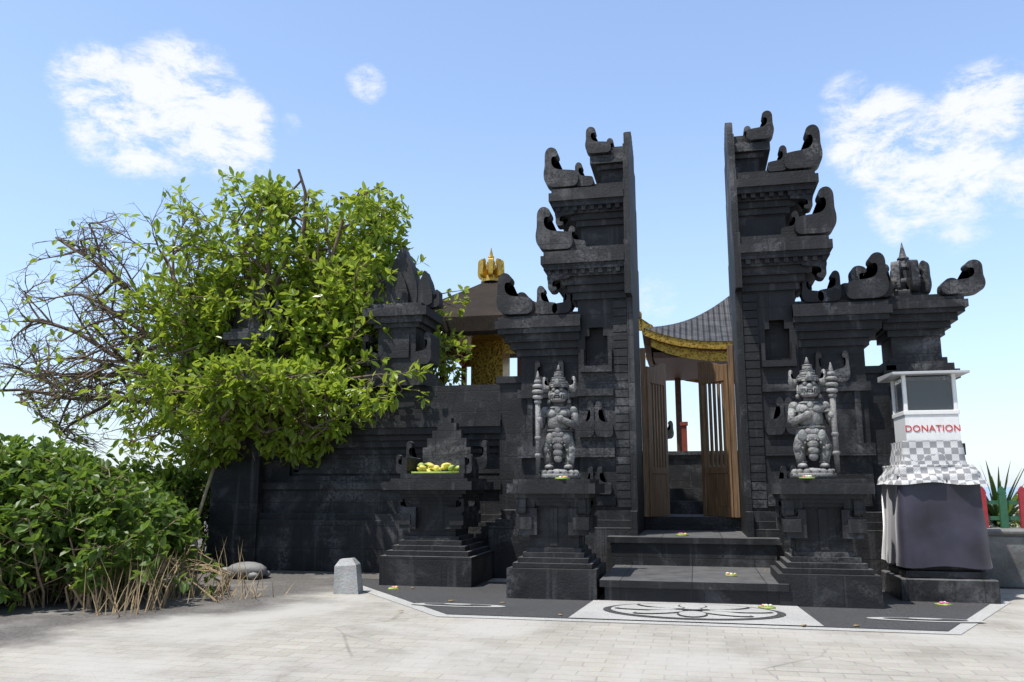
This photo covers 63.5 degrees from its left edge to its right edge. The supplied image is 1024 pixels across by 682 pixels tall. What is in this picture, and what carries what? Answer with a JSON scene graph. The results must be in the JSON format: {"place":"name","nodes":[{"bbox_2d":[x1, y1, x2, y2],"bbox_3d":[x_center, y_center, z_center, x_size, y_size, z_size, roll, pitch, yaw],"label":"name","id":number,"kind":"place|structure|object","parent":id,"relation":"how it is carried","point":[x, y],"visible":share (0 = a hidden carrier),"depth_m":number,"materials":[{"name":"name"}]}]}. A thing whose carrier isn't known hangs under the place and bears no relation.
{"place":"outdoors","nodes":[
{"label":"outdoors","id":0,"kind":"place"},
{"bbox_2d":[3,538,290,616],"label":"dry grass","id":1,"kind":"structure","parent":0,"point":[125,598],"depth_m":7.09,"materials":[{"name":"beige plant"}]},
{"bbox_2d":[439,334,520,385],"bbox_3d":[-0.345,1.105,13.294,1.620,2.440,1.620,-2,-10,12],"label":"shrine","id":2,"kind":"object","parent":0,"point":[488,362],"visible":0.27,"depth_m":13.17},
{"bbox_2d":[431,248,538,359],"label":"thatch roof","id":3,"kind":"structure","parent":2,"relation":"on","point":[482,314],"depth_m":12.64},
{"bbox_2d":[0,487,1023,681],"bbox_3d":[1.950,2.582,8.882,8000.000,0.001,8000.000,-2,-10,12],"label":"ground","id":4,"kind":"structure","parent":0,"point":[309,626],"depth_m":5.26,"materials":[{"name":"grey concrete"}]},
{"bbox_2d":[0,433,223,611],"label":"scrub leaves","id":5,"kind":"object","parent":4,"relation":"on","point":[103,519],"visible":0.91,"depth_m":7.11,"materials":[{"name":"green plant"}]},
{"bbox_2d":[115,459,210,549],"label":"scrub leaves","id":6,"kind":"object","parent":4,"relation":"on","point":[175,482],"visible":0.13,"depth_m":11.21,"materials":[{"name":"green plant"}]},
{"bbox_2d":[116,464,209,561],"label":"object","id":7,"kind":"object","parent":4,"relation":"on","point":[203,538],"visible":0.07,"depth_m":11.17,"materials":[{"name":"green plant"}]},
{"bbox_2d":[124,479,204,571],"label":"scrub leaves","id":8,"kind":"object","parent":4,"relation":"on","point":[166,494],"visible":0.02,"depth_m":9.86,"materials":[{"name":"green plant"}]},
{"bbox_2d":[179,457,218,571],"bbox_3d":[-3.805,2.016,10.136,0.049,1.562,0.521,-6,-12,33],"label":"trunk","id":9,"kind":"object","parent":4,"relation":"on","point":[201,505],"visible":0.48,"depth_m":10.19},
{"bbox_2d":[0,166,474,480],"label":"tree","id":10,"kind":"object","parent":4,"relation":"on","point":[303,363],"depth_m":10.93,"materials":[{"name":"green plant"}]},
{"bbox_2d":[222,562,269,579],"bbox_3d":[-2.990,2.558,9.210,0.554,0.200,0.355,-2,-10,12],"label":"rock","id":11,"kind":"object","parent":4,"relation":"on","point":[254,568],"visible":0.69,"depth_m":9.08,"materials":[{"name":"grey stone"}]},
{"bbox_2d":[333,558,362,593],"bbox_3d":[-1.567,2.371,7.921,0.300,0.560,0.260,-5,-10,4],"label":"marker post","id":12,"kind":"object","parent":4,"relation":"on","point":[347,576],"visible":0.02,"depth_m":7.86,"materials":[{"name":"stone"}]},
{"bbox_2d":[207,247,505,572],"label":"wall","id":13,"kind":"structure","parent":4,"relation":"on","point":[333,509],"depth_m":10.21,"materials":[{"name":"black stone"}]},
{"bbox_2d":[489,127,644,578],"bbox_3d":[0.690,0.074,10.126,1.660,5.370,1.540,-2,-10,12],"label":"split gate half","id":14,"kind":"object","parent":4,"relation":"on","point":[589,261],"visible":0.88,"depth_m":9.62,"materials":[{"name":"black stone"}]},
{"bbox_2d":[640,345,740,517],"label":"door posts","id":15,"kind":"object","parent":14,"relation":"attached to","point":[733,432],"depth_m":10.09,"materials":[{"name":"brown wood"}]},
{"bbox_2d":[646,363,669,516],"bbox_3d":[1.835,1.220,10.458,0.046,1.950,0.560,-7,-12,34],"label":"door","id":16,"kind":"structure","parent":15,"relation":"attached to","point":[658,469],"depth_m":10.44,"materials":[{"name":"brown wood"}]},
{"bbox_2d":[697,361,734,517],"bbox_3d":[2.532,1.186,10.268,0.046,1.950,0.560,5,-11,-25],"label":"door","id":17,"kind":"structure","parent":15,"relation":"attached to","point":[718,490],"depth_m":10.24,"materials":[{"name":"brown wood"}]},
{"bbox_2d":[362,578,1009,634],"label":"paved forecourt","id":18,"kind":"structure","parent":4,"relation":"on","point":[483,599],"depth_m":6.63,"materials":[{"name":"grey stone"}]},
{"bbox_2d":[379,418,493,587],"bbox_3d":[-0.781,1.704,9.002,0.980,1.770,0.980,-2,-10,12],"label":"stone altar","id":19,"kind":"object","parent":18,"relation":"on","point":[439,546],"visible":1,"depth_m":8.67,"materials":[{"name":"black stone"}]},
{"bbox_2d":[411,462,458,472],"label":"offerings","id":20,"kind":"object","parent":19,"relation":"on","point":[433,468],"visible":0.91,"depth_m":8.93,"materials":[{"name":"yellow plant"}]},
{"bbox_2d":[506,479,605,600],"bbox_3d":[0.438,1.864,7.891,0.820,1.070,0.820,-2,-10,12],"label":"pedestal","id":21,"kind":"object","parent":18,"relation":"on","point":[556,520],"visible":1,"depth_m":7.58,"materials":[{"name":"black stone"}]},
{"bbox_2d":[532,365,580,478],"bbox_3d":[0.442,0.796,8.099,0.452,1.129,0.410,-2,-10,12],"label":"guardian statue","id":22,"kind":"object","parent":21,"relation":"on","point":[559,419],"visible":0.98,"depth_m":8.00,"materials":[{"name":"grey stone"}]},
{"bbox_2d":[388,475,952,625],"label":"flower offerings","id":23,"kind":"object","parent":18,"relation":"on","point":[766,606],"visible":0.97,"depth_m":7.18,"materials":[{"name":"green plant"}]},
{"bbox_2d":[766,479,883,608],"bbox_3d":[2.753,1.775,7.390,0.820,1.070,0.820,-2,-10,12],"label":"pedestal","id":24,"kind":"object","parent":18,"relation":"on","point":[821,524],"visible":0.99,"depth_m":7.08,"materials":[{"name":"black stone"}]},
{"bbox_2d":[787,357,839,478],"bbox_3d":[2.758,0.707,7.598,0.452,1.129,0.410,-2,-10,12],"label":"guardian statue","id":25,"kind":"object","parent":24,"relation":"on","point":[808,414],"visible":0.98,"depth_m":7.50,"materials":[{"name":"grey stone"}]},
{"bbox_2d":[881,564,1000,603],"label":"stone plinth","id":26,"kind":"structure","parent":18,"relation":"on","point":[948,584],"depth_m":7.28,"materials":[{"name":"black stone"}]},
{"bbox_2d":[877,464,989,484],"bbox_3d":[3.915,1.262,7.812,0.891,0.192,0.874,-2,-10,12],"label":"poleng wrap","id":27,"kind":"object","parent":26,"relation":"on","point":[963,474],"visible":0.98,"depth_m":7.47,"materials":[{"name":"fabric"}]},
{"bbox_2d":[890,440,966,465],"bbox_3d":[3.916,1.091,7.823,0.587,0.272,0.595,-2,-10,12],"label":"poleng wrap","id":28,"kind":"object","parent":27,"relation":"on","point":[928,452],"visible":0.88,"depth_m":7.59,"materials":[{"name":"fabric"}]},
{"bbox_2d":[877,370,969,441],"bbox_3d":[3.936,0.639,7.898,0.660,0.685,0.660,-2,-10,12],"label":"donation box","id":29,"kind":"object","parent":28,"relation":"on","point":[924,398],"visible":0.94,"depth_m":7.70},
{"bbox_2d":[905,425,960,431],"bbox_3d":[3.886,0.805,7.637,0.468,0.060,0.004,-2,-10,12],"label":"lettering","id":30,"kind":"object","parent":29,"relation":"attached to","point":[922,426],"visible":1,"depth_m":7.64},
{"bbox_2d":[881,475,992,568],"bbox_3d":[3.918,1.667,7.719,0.797,0.822,0.792,-2,-10,12],"label":"cloth skirt","id":31,"kind":"object","parent":26,"relation":"on","point":[930,524],"visible":0.87,"depth_m":7.39,"materials":[{"name":"grey fabric"}]},
{"bbox_2d":[600,421,788,604],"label":"court steps","id":32,"kind":"structure","parent":4,"relation":"on","point":[657,559],"depth_m":8.52,"materials":[{"name":"black stone"}]},
{"bbox_2d":[680,422,687,450],"bbox_3d":[2.905,1.614,13.934,0.130,0.500,0.130,-2,-10,12],"label":"court post","id":33,"kind":"object","parent":32,"relation":"on","point":[683,425],"visible":0.82,"depth_m":13.89,"materials":[{"name":"red paint"}]},
{"bbox_2d":[639,312,733,450],"bbox_3d":[4.364,0.467,15.578,3.856,3.890,3.856,-2,-10,12],"label":"gate canopy frame","id":34,"kind":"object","parent":32,"relation":"on","point":[679,358],"depth_m":14.35,"materials":[{"name":"brown wood"}]},
{"bbox_2d":[642,296,731,361],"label":"tiled roof","id":35,"kind":"structure","parent":34,"relation":"on","point":[714,323],"depth_m":14.65,"materials":[{"name":"grey tile"}]},
{"bbox_2d":[724,110,895,575],"bbox_3d":[3.425,-0.030,9.534,1.660,5.370,1.540,-2,-10,12],"label":"split gate half","id":36,"kind":"object","parent":4,"relation":"on","point":[780,244],"visible":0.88,"depth_m":9.05,"materials":[{"name":"black stone"}]},
{"bbox_2d":[840,243,985,569],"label":"stone pillar","id":37,"kind":"structure","parent":4,"relation":"on","point":[915,327],"depth_m":8.99,"materials":[{"name":"black stone"}]},
{"bbox_2d":[981,461,1023,526],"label":"spiky plants","id":38,"kind":"object","parent":4,"relation":"on","point":[993,509],"visible":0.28,"depth_m":9.20,"materials":[{"name":"green plant"}]},
{"bbox_2d":[989,510,1020,526],"bbox_3d":[7.310,2.203,9.165,4.681,0.908,1.558,-2,-10,12],"label":"yellow shrub","id":39,"kind":"object","parent":4,"relation":"on","point":[1014,524],"depth_m":9.74,"materials":[{"name":"plant"}]},
{"bbox_2d":[0,0,1023,486],"label":"sky","id":40,"kind":"structure","parent":0,"point":[916,107],"materials":[{"name":"blue"}]},
{"bbox_2d":[980,527,1023,588],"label":"wall","id":41,"kind":"structure","parent":0,"point":[1006,548],"depth_m":8.28,"materials":[{"name":"grey concrete"}]},
{"bbox_2d":[980,486,1023,527],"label":"picket fence","id":42,"kind":"object","parent":41,"relation":"on","point":[1002,502],"visible":0.8,"depth_m":8.55,"materials":[{"name":"green wood"}]}
]}

